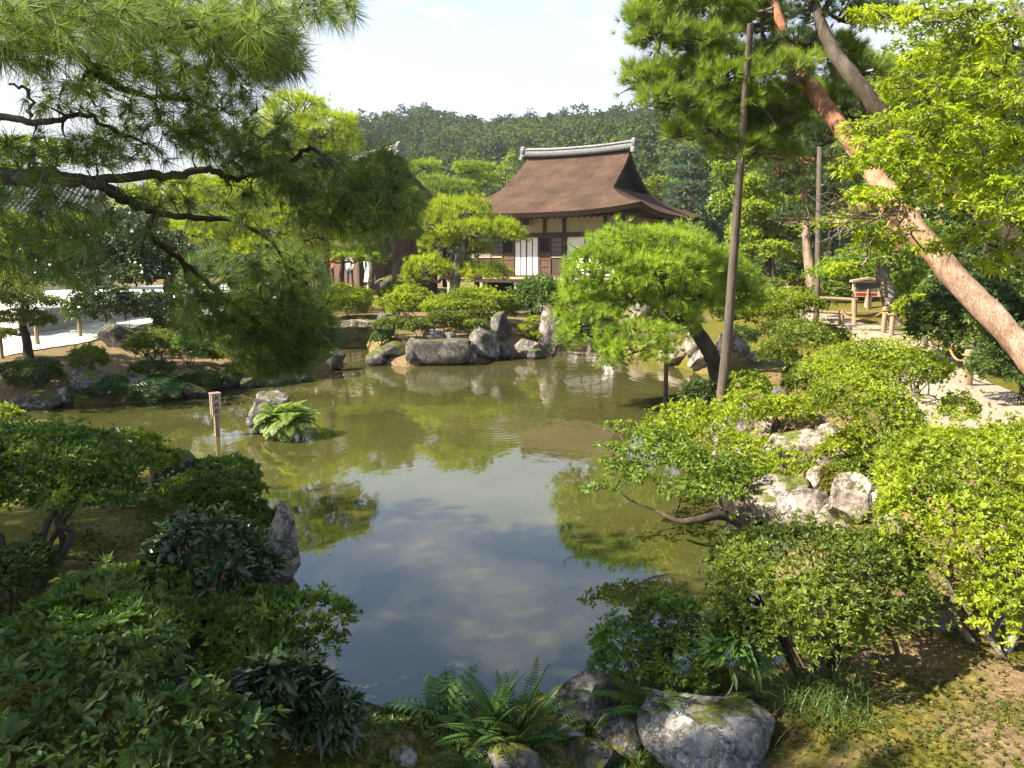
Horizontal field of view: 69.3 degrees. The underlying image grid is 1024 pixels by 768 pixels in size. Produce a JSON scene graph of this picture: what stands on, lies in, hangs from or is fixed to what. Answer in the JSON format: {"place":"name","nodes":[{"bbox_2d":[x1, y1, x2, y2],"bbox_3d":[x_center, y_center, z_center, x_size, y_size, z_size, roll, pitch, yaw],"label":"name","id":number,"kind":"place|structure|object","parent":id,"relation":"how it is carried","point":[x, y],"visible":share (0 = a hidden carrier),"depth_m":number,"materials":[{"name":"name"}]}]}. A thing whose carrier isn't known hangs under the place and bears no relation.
{"place":"outdoors","nodes":[
{"label":"outdoors","id":0,"kind":"place"},
{"bbox_2d":[1,331,795,712],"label":"pond water","id":1,"kind":"structure","parent":0,"point":[455,519],"depth_m":7.71,"materials":[{"name":"liquid"}]},
{"bbox_2d":[8,390,62,410],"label":"rock","id":2,"kind":"object","parent":1,"relation":"on","point":[41,400],"visible":0.84,"depth_m":12.60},
{"bbox_2d":[244,390,289,434],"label":"rock","id":3,"kind":"object","parent":1,"relation":"in","point":[277,397],"visible":0.52,"depth_m":10.84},
{"bbox_2d":[253,400,325,442],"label":"fern","id":4,"kind":"object","parent":1,"relation":"on","point":[285,422],"visible":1,"depth_m":10.53,"materials":[{"name":"green plant"}]},
{"bbox_2d":[742,474,810,528],"bbox_3d":[2.450,1.148,6.818,0.655,0.590,0.482,-8,12,-41],"label":"rock","id":5,"kind":"object","parent":1,"relation":"in","point":[767,490],"visible":0.56,"depth_m":6.70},
{"bbox_2d":[112,155,900,276],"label":"hill","id":6,"kind":"structure","parent":0,"point":[452,254],"depth_m":87.99,"materials":[{"name":"plant"}]},
{"bbox_2d":[111,44,1023,253],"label":"hill forest","id":7,"kind":"object","parent":6,"relation":"on","point":[445,137],"visible":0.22,"depth_m":135.60,"materials":[{"name":"green plant"}]},
{"bbox_2d":[0,257,1023,767],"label":"ground","id":8,"kind":"structure","parent":0,"point":[18,523],"depth_m":3.71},
{"bbox_2d":[0,532,65,614],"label":"azalea","id":9,"kind":"object","parent":8,"relation":"on","point":[41,552],"visible":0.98,"depth_m":3.89,"materials":[{"name":"green plant"}]},
{"bbox_2d":[0,355,65,387],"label":"shrub","id":10,"kind":"object","parent":8,"relation":"on","point":[25,365],"visible":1,"depth_m":12.90,"materials":[{"name":"green plant"}]},
{"bbox_2d":[0,285,67,359],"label":"tree","id":11,"kind":"object","parent":8,"relation":"on","point":[22,311],"visible":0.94,"depth_m":14.93,"materials":[{"name":"green plant"}]},
{"bbox_2d":[0,183,119,290],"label":"tiled hall","id":12,"kind":"structure","parent":8,"relation":"on","point":[95,209],"depth_m":44.37,"materials":[{"name":"grey ceramic"}]},
{"bbox_2d":[0,410,167,599],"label":"azalea","id":13,"kind":"object","parent":8,"relation":"on","point":[59,473],"visible":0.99,"depth_m":4.52,"materials":[{"name":"green plant"}]},
{"bbox_2d":[67,368,109,393],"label":"rock","id":14,"kind":"object","parent":8,"relation":"on","point":[79,380],"visible":0.69,"depth_m":13.12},
{"bbox_2d":[66,341,112,369],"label":"shrub","id":15,"kind":"object","parent":8,"relation":"on","point":[91,352],"visible":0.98,"depth_m":13.39,"materials":[{"name":"green plant"}]},
{"bbox_2d":[0,551,208,674],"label":"azalea","id":16,"kind":"object","parent":8,"relation":"on","point":[62,593],"visible":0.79,"depth_m":3.45,"materials":[{"name":"green plant"}]},
{"bbox_2d":[10,205,199,321],"bbox_3d":[-9.271,-2.788,16.944,5.013,2.723,2.780,8,12,39],"label":"tree","id":17,"kind":"object","parent":8,"relation":"on","point":[129,256],"visible":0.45,"depth_m":16.37,"materials":[{"name":"green plant"}]},
{"bbox_2d":[82,374,135,402],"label":"shrub","id":18,"kind":"object","parent":8,"relation":"on","point":[120,381],"visible":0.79,"depth_m":13.07,"materials":[{"name":"green plant"}]},
{"bbox_2d":[58,288,162,327],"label":"shrub","id":19,"kind":"object","parent":8,"relation":"on","point":[69,312],"visible":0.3,"depth_m":18.53,"materials":[{"name":"green plant"}]},
{"bbox_2d":[0,290,228,335],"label":"raked sand bed","id":20,"kind":"object","parent":8,"relation":"on","point":[62,324],"depth_m":20.71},
{"bbox_2d":[97,322,141,347],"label":"rock","id":21,"kind":"object","parent":8,"relation":"on","point":[110,334],"visible":0.6,"depth_m":17.14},
{"bbox_2d":[89,424,186,510],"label":"azalea","id":22,"kind":"object","parent":8,"relation":"on","point":[170,460],"visible":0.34,"depth_m":6.13,"materials":[{"name":"green plant"}]},
{"bbox_2d":[2,282,275,355],"bbox_3d":[-21.638,-4.045,35.497,20.797,0.385,49.358,-3,10,-16],"label":"white sand court","id":23,"kind":"object","parent":8,"relation":"on","point":[54,338],"visible":0.14,"depth_m":19.21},
{"bbox_2d":[0,601,292,767],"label":"shrub","id":24,"kind":"object","parent":8,"relation":"on","point":[251,750],"visible":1,"depth_m":2.69,"materials":[{"name":"green plant"}]},
{"bbox_2d":[126,358,176,376],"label":"shrub","id":25,"kind":"object","parent":8,"relation":"on","point":[159,365],"visible":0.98,"depth_m":13.74,"materials":[{"name":"green plant"}]},
{"bbox_2d":[117,325,187,366],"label":"azalea","id":26,"kind":"object","parent":8,"relation":"on","point":[160,337],"visible":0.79,"depth_m":14.76,"materials":[{"name":"green plant"}]},
{"bbox_2d":[109,371,196,404],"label":"fern","id":27,"kind":"object","parent":8,"relation":"on","point":[158,383],"visible":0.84,"depth_m":13.35,"materials":[{"name":"green plant"}]},
{"bbox_2d":[150,449,195,490],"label":"rock","id":28,"kind":"object","parent":8,"relation":"on","point":[190,458],"visible":0.24,"depth_m":6.46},
{"bbox_2d":[165,333,216,368],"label":"shrub","id":29,"kind":"object","parent":8,"relation":"on","point":[174,348],"visible":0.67,"depth_m":14.64,"materials":[{"name":"green plant"}]},
{"bbox_2d":[147,602,244,670],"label":"shrub","id":30,"kind":"object","parent":8,"relation":"on","point":[192,641],"visible":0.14,"depth_m":3.58,"materials":[{"name":"green plant"}]},
{"bbox_2d":[119,500,289,651],"bbox_3d":[-1.613,1.084,4.027,0.841,0.870,0.721,0,9,0],"label":"shrub","id":31,"kind":"object","parent":8,"relation":"on","point":[224,533],"visible":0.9,"depth_m":3.83,"materials":[{"name":"green plant"}]},
{"bbox_2d":[175,367,234,390],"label":"shrub","id":32,"kind":"object","parent":8,"relation":"on","point":[220,377],"visible":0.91,"depth_m":14.14,"materials":[{"name":"green plant"}]},
{"bbox_2d":[147,462,276,550],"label":"azalea","id":33,"kind":"object","parent":8,"relation":"on","point":[175,486],"visible":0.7,"depth_m":5.46,"materials":[{"name":"green plant"}]},
{"bbox_2d":[0,0,444,390],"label":"overhanging pine","id":34,"kind":"object","parent":8,"relation":"on","point":[258,48],"visible":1,"depth_m":3.22,"materials":[{"name":"green plant"}]},
{"bbox_2d":[190,450,263,497],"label":"shrub","id":35,"kind":"object","parent":8,"relation":"on","point":[238,461],"visible":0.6,"depth_m":6.47,"materials":[{"name":"green plant"}]},
{"bbox_2d":[108,167,358,296],"bbox_3d":[-8.370,-4.294,21.804,8.041,4.291,4.594,0,9,0],"label":"pine tree","id":36,"kind":"object","parent":8,"relation":"on","point":[245,237],"visible":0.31,"depth_m":21.38,"materials":[{"name":"green plant"}]},
{"bbox_2d":[186,580,363,679],"bbox_3d":[-1.200,1.321,3.785,0.877,0.639,0.633,-5,10,-26],"label":"azalea","id":37,"kind":"object","parent":8,"relation":"on","point":[284,604],"visible":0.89,"depth_m":3.64,"materials":[{"name":"green plant"}]},
{"bbox_2d":[263,500,300,590],"bbox_3d":[-1.722,1.222,5.451,0.336,0.756,0.153,0,9,0],"label":"rock","id":38,"kind":"object","parent":8,"relation":"on","point":[283,526],"visible":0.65,"depth_m":5.41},
{"bbox_2d":[218,641,350,756],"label":"shrub","id":39,"kind":"object","parent":8,"relation":"on","point":[276,676],"visible":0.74,"depth_m":3.12,"materials":[{"name":"green plant"}]},
{"bbox_2d":[240,84,367,291],"bbox_3d":[-7.329,-6.858,26.409,5.020,7.386,3.715,0,9,0],"label":"pine tree","id":40,"kind":"object","parent":8,"relation":"on","point":[321,110],"visible":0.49,"depth_m":25.33,"materials":[{"name":"green plant"}]},
{"bbox_2d":[275,682,377,760],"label":"shrub","id":41,"kind":"object","parent":8,"relation":"on","point":[343,716],"visible":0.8,"depth_m":3.10,"materials":[{"name":"green plant"}]},
{"bbox_2d":[274,217,393,282],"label":"pine tree","id":42,"kind":"object","parent":8,"relation":"on","point":[361,253],"visible":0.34,"depth_m":26.81,"materials":[{"name":"green plant"}]},
{"bbox_2d":[319,279,377,319],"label":"azalea","id":43,"kind":"object","parent":8,"relation":"on","point":[356,296],"visible":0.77,"depth_m":24.48,"materials":[{"name":"green plant"}]},
{"bbox_2d":[254,141,444,292],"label":"hall","id":44,"kind":"structure","parent":8,"relation":"on","point":[408,248],"depth_m":37.87,"materials":[{"name":"brown wood"}]},
{"bbox_2d":[372,279,437,319],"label":"azalea","id":45,"kind":"object","parent":8,"relation":"on","point":[396,299],"visible":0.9,"depth_m":21.18,"materials":[{"name":"green plant"}]},
{"bbox_2d":[382,661,480,735],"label":"fern","id":46,"kind":"object","parent":8,"relation":"on","point":[443,698],"visible":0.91,"depth_m":3.71,"materials":[{"name":"green plant"}]},
{"bbox_2d":[405,338,471,365],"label":"rock","id":47,"kind":"object","parent":8,"relation":"on","point":[440,351],"visible":0.77,"depth_m":18.00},
{"bbox_2d":[424,308,469,333],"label":"azalea","id":48,"kind":"object","parent":8,"relation":"on","point":[433,317],"visible":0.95,"depth_m":19.00,"materials":[{"name":"green plant"}]},
{"bbox_2d":[422,174,485,287],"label":"pine tree","id":49,"kind":"object","parent":8,"relation":"on","point":[451,190],"visible":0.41,"depth_m":41.30,"materials":[{"name":"green plant"}]},
{"bbox_2d":[422,730,500,767],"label":"fern","id":50,"kind":"object","parent":8,"relation":"on","point":[474,752],"visible":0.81,"depth_m":3.34,"materials":[{"name":"green plant"}]},
{"bbox_2d":[399,191,531,307],"bbox_3d":[-1.520,-4.391,24.137,3.959,3.990,3.344,5,11,29],"label":"pine tree","id":51,"kind":"object","parent":8,"relation":"on","point":[464,227],"visible":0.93,"depth_m":23.95,"materials":[{"name":"green plant"}]},
{"bbox_2d":[417,282,523,329],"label":"azalea","id":52,"kind":"object","parent":8,"relation":"on","point":[476,297],"visible":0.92,"depth_m":20.18,"materials":[{"name":"green plant"}]},
{"bbox_2d":[442,157,499,263],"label":"pine tree","id":53,"kind":"object","parent":8,"relation":"on","point":[478,166],"visible":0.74,"depth_m":43.60,"materials":[{"name":"green plant"}]},
{"bbox_2d":[469,324,499,359],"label":"rock","id":54,"kind":"object","parent":8,"relation":"on","point":[482,339],"visible":0.81,"depth_m":18.77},
{"bbox_2d":[1,484,1004,767],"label":"ground plants","id":55,"kind":"object","parent":8,"relation":"on","point":[427,724],"visible":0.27,"depth_m":3.55,"materials":[{"name":"green plant"}]},
{"bbox_2d":[431,656,580,748],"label":"fern","id":56,"kind":"object","parent":8,"relation":"on","point":[498,713],"visible":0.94,"depth_m":3.46,"materials":[{"name":"green plant"}]},
{"bbox_2d":[0,449,1023,767],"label":"moss","id":57,"kind":"object","parent":8,"relation":"on","point":[830,741],"visible":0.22,"depth_m":3.34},
{"bbox_2d":[488,740,542,767],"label":"rock","id":58,"kind":"object","parent":8,"relation":"on","point":[509,754],"visible":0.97,"depth_m":3.31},
{"bbox_2d":[479,702,586,767],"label":"fern","id":59,"kind":"object","parent":8,"relation":"on","point":[541,743],"visible":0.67,"depth_m":3.43,"materials":[{"name":"green plant"}]},
{"bbox_2d":[507,271,573,329],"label":"shrub","id":60,"kind":"object","parent":8,"relation":"on","point":[526,285],"visible":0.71,"depth_m":20.44,"materials":[{"name":"green plant"}]},
{"bbox_2d":[538,305,558,356],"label":"rock","id":61,"kind":"object","parent":8,"relation":"on","point":[545,340],"visible":0.78,"depth_m":19.63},
{"bbox_2d":[440,137,701,295],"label":"temple hall","id":62,"kind":"structure","parent":8,"relation":"on","point":[554,200],"depth_m":35.63,"materials":[{"name":"brown wood"}]},
{"bbox_2d":[545,667,624,723],"bbox_3d":[0.389,1.617,3.792,0.414,0.310,0.288,-6,11,-33],"label":"rock","id":63,"kind":"object","parent":8,"relation":"on","point":[591,680],"visible":0.53,"depth_m":3.72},
{"bbox_2d":[566,736,618,767],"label":"rock","id":64,"kind":"object","parent":8,"relation":"on","point":[585,752],"visible":0.91,"depth_m":3.36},
{"bbox_2d":[591,712,643,758],"bbox_3d":[0.501,1.685,3.517,0.294,0.235,0.234,8,12,39],"label":"rock","id":65,"kind":"object","parent":8,"relation":"on","point":[620,736],"visible":0.45,"depth_m":3.46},
{"bbox_2d":[570,648,732,759],"bbox_3d":[0.674,1.489,3.630,0.654,0.381,0.725,-9,13,-43],"label":"fern","id":66,"kind":"object","parent":8,"relation":"on","point":[633,697],"visible":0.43,"depth_m":3.59,"materials":[{"name":"green plant"}]},
{"bbox_2d":[584,579,723,694],"bbox_3d":[0.710,1.368,3.744,0.714,0.612,0.708,0,9,0],"label":"azalea","id":67,"kind":"object","parent":8,"relation":"on","point":[658,648],"visible":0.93,"depth_m":3.66,"materials":[{"name":"green plant"}]},
{"bbox_2d":[544,214,774,382],"bbox_3d":[2.640,-1.500,13.285,4.346,3.111,2.725,-9,13,-43],"label":"pine tree","id":68,"kind":"object","parent":8,"relation":"on","point":[672,255],"visible":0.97,"depth_m":12.55,"materials":[{"name":"green plant"}]},
{"bbox_2d":[577,418,773,538],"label":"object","id":69,"kind":"object","parent":8,"relation":"on","point":[652,437],"visible":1,"depth_m":6.79,"materials":[{"name":"green plant"}]},
{"bbox_2d":[657,142,715,223],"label":"conifer","id":70,"kind":"object","parent":8,"relation":"on","point":[690,199],"visible":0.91,"depth_m":43.69,"materials":[{"name":"green plant"}]},
{"bbox_2d":[677,376,718,416],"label":"shrub","id":71,"kind":"object","parent":8,"relation":"on","point":[701,386],"visible":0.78,"depth_m":10.91,"materials":[{"name":"green plant"}]},
{"bbox_2d":[636,689,775,767],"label":"rock","id":72,"kind":"object","parent":8,"relation":"on","point":[700,731],"visible":0.97,"depth_m":3.26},
{"bbox_2d":[697,196,729,244],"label":"tree","id":73,"kind":"object","parent":8,"relation":"on","point":[713,226],"visible":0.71,"depth_m":39.47,"materials":[{"name":"green plant"}]},
{"bbox_2d":[626,381,825,499],"bbox_3d":[2.364,0.662,7.630,1.834,1.166,2.221,-4,10,-21],"label":"shrub","id":74,"kind":"object","parent":8,"relation":"on","point":[731,432],"visible":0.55,"depth_m":7.89,"materials":[{"name":"green plant"}]},
{"bbox_2d":[704,133,761,245],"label":"tree","id":75,"kind":"object","parent":8,"relation":"on","point":[725,198],"visible":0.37,"depth_m":37.67,"materials":[{"name":"green plant"}]},
{"bbox_2d":[714,23,753,412],"bbox_3d":[3.073,-1.996,10.181,0.237,5.408,0.683,0,9,0],"label":"support pole","id":76,"kind":"object","parent":8,"relation":"on","point":[724,368],"visible":0.88,"depth_m":10.35,"materials":[{"name":"brown wood"}]},
{"bbox_2d":[692,600,787,696],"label":"shrub","id":77,"kind":"object","parent":8,"relation":"on","point":[715,646],"visible":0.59,"depth_m":3.40,"materials":[{"name":"green plant"}]},
{"bbox_2d":[727,367,776,403],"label":"azalea","id":78,"kind":"object","parent":8,"relation":"on","point":[747,376],"visible":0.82,"depth_m":10.74,"materials":[{"name":"green plant"}]},
{"bbox_2d":[724,156,823,277],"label":"maple","id":79,"kind":"object","parent":8,"relation":"on","point":[760,212],"visible":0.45,"depth_m":27.68,"materials":[{"name":"green plant"}]},
{"bbox_2d":[736,286,827,320],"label":"azalea","id":80,"kind":"object","parent":8,"relation":"on","point":[798,298],"visible":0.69,"depth_m":17.05,"materials":[{"name":"green plant"}]},
{"bbox_2d":[754,428,813,475],"bbox_3d":[2.823,0.733,7.514,0.699,0.553,0.456,2,10,11],"label":"rock","id":81,"kind":"object","parent":8,"relation":"on","point":[783,438],"visible":0.23,"depth_m":7.42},
{"bbox_2d":[757,389,819,432],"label":"azalea","id":82,"kind":"object","parent":8,"relation":"on","point":[775,400],"visible":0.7,"depth_m":8.43,"materials":[{"name":"green plant"}]},
{"bbox_2d":[773,360,829,394],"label":"azalea","id":83,"kind":"object","parent":8,"relation":"on","point":[790,370],"visible":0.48,"depth_m":10.93,"materials":[{"name":"green plant"}]},
{"bbox_2d":[750,309,856,381],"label":"azalea","id":84,"kind":"object","parent":8,"relation":"on","point":[786,337],"visible":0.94,"depth_m":11.62,"materials":[{"name":"green plant"}]},
{"bbox_2d":[780,487,828,530],"bbox_3d":[2.513,1.124,6.304,0.431,0.489,0.337,0,9,0],"label":"rock","id":85,"kind":"object","parent":8,"relation":"on","point":[807,500],"visible":0.52,"depth_m":6.25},
{"bbox_2d":[605,0,1023,373],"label":"leaning pine","id":86,"kind":"object","parent":8,"relation":"on","point":[667,82],"visible":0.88,"depth_m":10.03,"materials":[{"name":"green plant"}]},
{"bbox_2d":[813,144,822,320],"bbox_3d":[7.548,-3.694,18.264,0.144,4.878,0.903,1,9,7],"label":"support pole","id":87,"kind":"object","parent":8,"relation":"on","point":[819,209],"visible":0.59,"depth_m":18.19,"materials":[{"name":"brown wood"}]},
{"bbox_2d":[696,506,953,688],"bbox_3d":[1.551,1.101,3.660,1.350,0.888,1.201,0,9,0],"label":"azalea","id":88,"kind":"object","parent":8,"relation":"on","point":[882,563],"visible":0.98,"depth_m":3.43,"materials":[{"name":"green plant"}]},
{"bbox_2d":[798,423,858,467],"bbox_3d":[3.027,0.623,7.049,0.417,0.474,0.480,-8,12,-40],"label":"rock","id":89,"kind":"object","parent":8,"relation":"on","point":[808,441],"visible":0.41,"depth_m":7.03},
{"bbox_2d":[807,278,855,310],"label":"shrub","id":90,"kind":"object","parent":8,"relation":"on","point":[834,286],"visible":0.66,"depth_m":19.72,"materials":[{"name":"green plant"}]},
{"bbox_2d":[738,645,928,755],"bbox_3d":[1.425,1.395,3.342,0.860,0.276,0.869,0,9,0],"label":"grass tuft","id":91,"kind":"object","parent":8,"relation":"on","point":[834,685],"visible":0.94,"depth_m":3.34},
{"bbox_2d":[785,133,888,293],"bbox_3d":[11.833,-6.002,26.648,4.039,6.068,3.481,4,10,24],"label":"tree","id":92,"kind":"object","parent":8,"relation":"on","point":[796,229],"visible":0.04,"depth_m":26.95,"materials":[{"name":"green plant"}]},
{"bbox_2d":[812,425,880,465],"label":"azalea","id":93,"kind":"object","parent":8,"relation":"on","point":[836,440],"visible":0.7,"depth_m":6.48,"materials":[{"name":"green plant"}]},
{"bbox_2d":[828,471,874,523],"bbox_3d":[2.740,0.958,5.974,0.420,0.506,0.330,-6,11,-31],"label":"rock","id":94,"kind":"object","parent":8,"relation":"on","point":[844,500],"visible":0.68,"depth_m":5.89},
{"bbox_2d":[827,452,888,477],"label":"azalea","id":95,"kind":"object","parent":8,"relation":"on","point":[841,462],"visible":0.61,"depth_m":6.29,"materials":[{"name":"green plant"}]},
{"bbox_2d":[850,277,880,308],"bbox_3d":[11.911,-2.991,24.777,1.211,1.169,0.234,0,9,0],"label":"notice board","id":96,"kind":"object","parent":8,"relation":"on","point":[868,290],"visible":0.71,"depth_m":24.75,"materials":[{"name":"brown wood"}]},
{"bbox_2d":[782,324,992,448],"bbox_3d":[3.348,0.117,6.836,1.793,1.281,1.960,0,9,0],"label":"azalea","id":97,"kind":"object","parent":8,"relation":"on","point":[855,373],"visible":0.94,"depth_m":6.47,"materials":[{"name":"green plant"}]},
{"bbox_2d":[765,0,1023,261],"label":"leaning pine","id":98,"kind":"object","parent":8,"relation":"on","point":[861,88],"visible":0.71,"depth_m":9.77,"materials":[{"name":"green plant"}]},
{"bbox_2d":[889,260,938,296],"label":"shrub","id":99,"kind":"object","parent":8,"relation":"on","point":[919,270],"visible":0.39,"depth_m":17.88,"materials":[{"name":"green plant"}]},
{"bbox_2d":[807,0,1023,281],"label":"maple","id":100,"kind":"object","parent":8,"relation":"on","point":[981,40],"visible":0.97,"depth_m":6.18,"materials":[{"name":"green plant"}]},
{"bbox_2d":[784,181,943,263],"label":"dead branch","id":101,"kind":"object","parent":100,"relation":"attached to","point":[904,213],"visible":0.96,"depth_m":5.74,"materials":[{"name":"wood"}]},
{"bbox_2d":[822,21,1023,245],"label":"tree","id":102,"kind":"object","parent":8,"relation":"on","point":[1015,119],"visible":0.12,"depth_m":23.04,"materials":[{"name":"green plant"}]},
{"bbox_2d":[848,402,1023,659],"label":"azalea","id":103,"kind":"object","parent":8,"relation":"on","point":[944,487],"visible":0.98,"depth_m":3.65,"materials":[{"name":"green plant"}]},
{"bbox_2d":[895,261,1023,369],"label":"shrub","id":104,"kind":"object","parent":8,"relation":"on","point":[935,309],"visible":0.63,"depth_m":11.00,"materials":[{"name":"green plant"}]},
{"bbox_2d":[919,232,1023,296],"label":"tree","id":105,"kind":"object","parent":8,"relation":"on","point":[963,251],"visible":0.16,"depth_m":14.03,"materials":[{"name":"green plant"}]},
{"bbox_2d":[957,312,1023,404],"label":"shrub","id":106,"kind":"object","parent":8,"relation":"on","point":[988,347],"visible":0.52,"depth_m":8.75,"materials":[{"name":"green plant"}]},
{"bbox_2d":[0,0,1023,207],"label":"sky","id":107,"kind":"structure","parent":0,"point":[486,59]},
{"bbox_2d":[757,133,858,288],"bbox_3d":[8.441,-4.906,21.359,3.177,4.742,2.517,0,9,0],"label":"pine tree","id":108,"kind":"object","parent":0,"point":[793,172],"visible":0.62,"depth_m":20.90,"materials":[{"name":"green plant"}]},
{"bbox_2d":[772,283,1023,453],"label":"garden path","id":109,"kind":"structure","parent":0,"point":[1002,400],"depth_m":9.56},
{"bbox_2d":[798,204,952,327],"bbox_3d":[8.413,-2.704,16.978,3.894,2.820,2.061,0,9,0],"label":"tree","id":110,"kind":"object","parent":109,"relation":"on","point":[887,291],"visible":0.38,"depth_m":16.84,"materials":[{"name":"green plant"}]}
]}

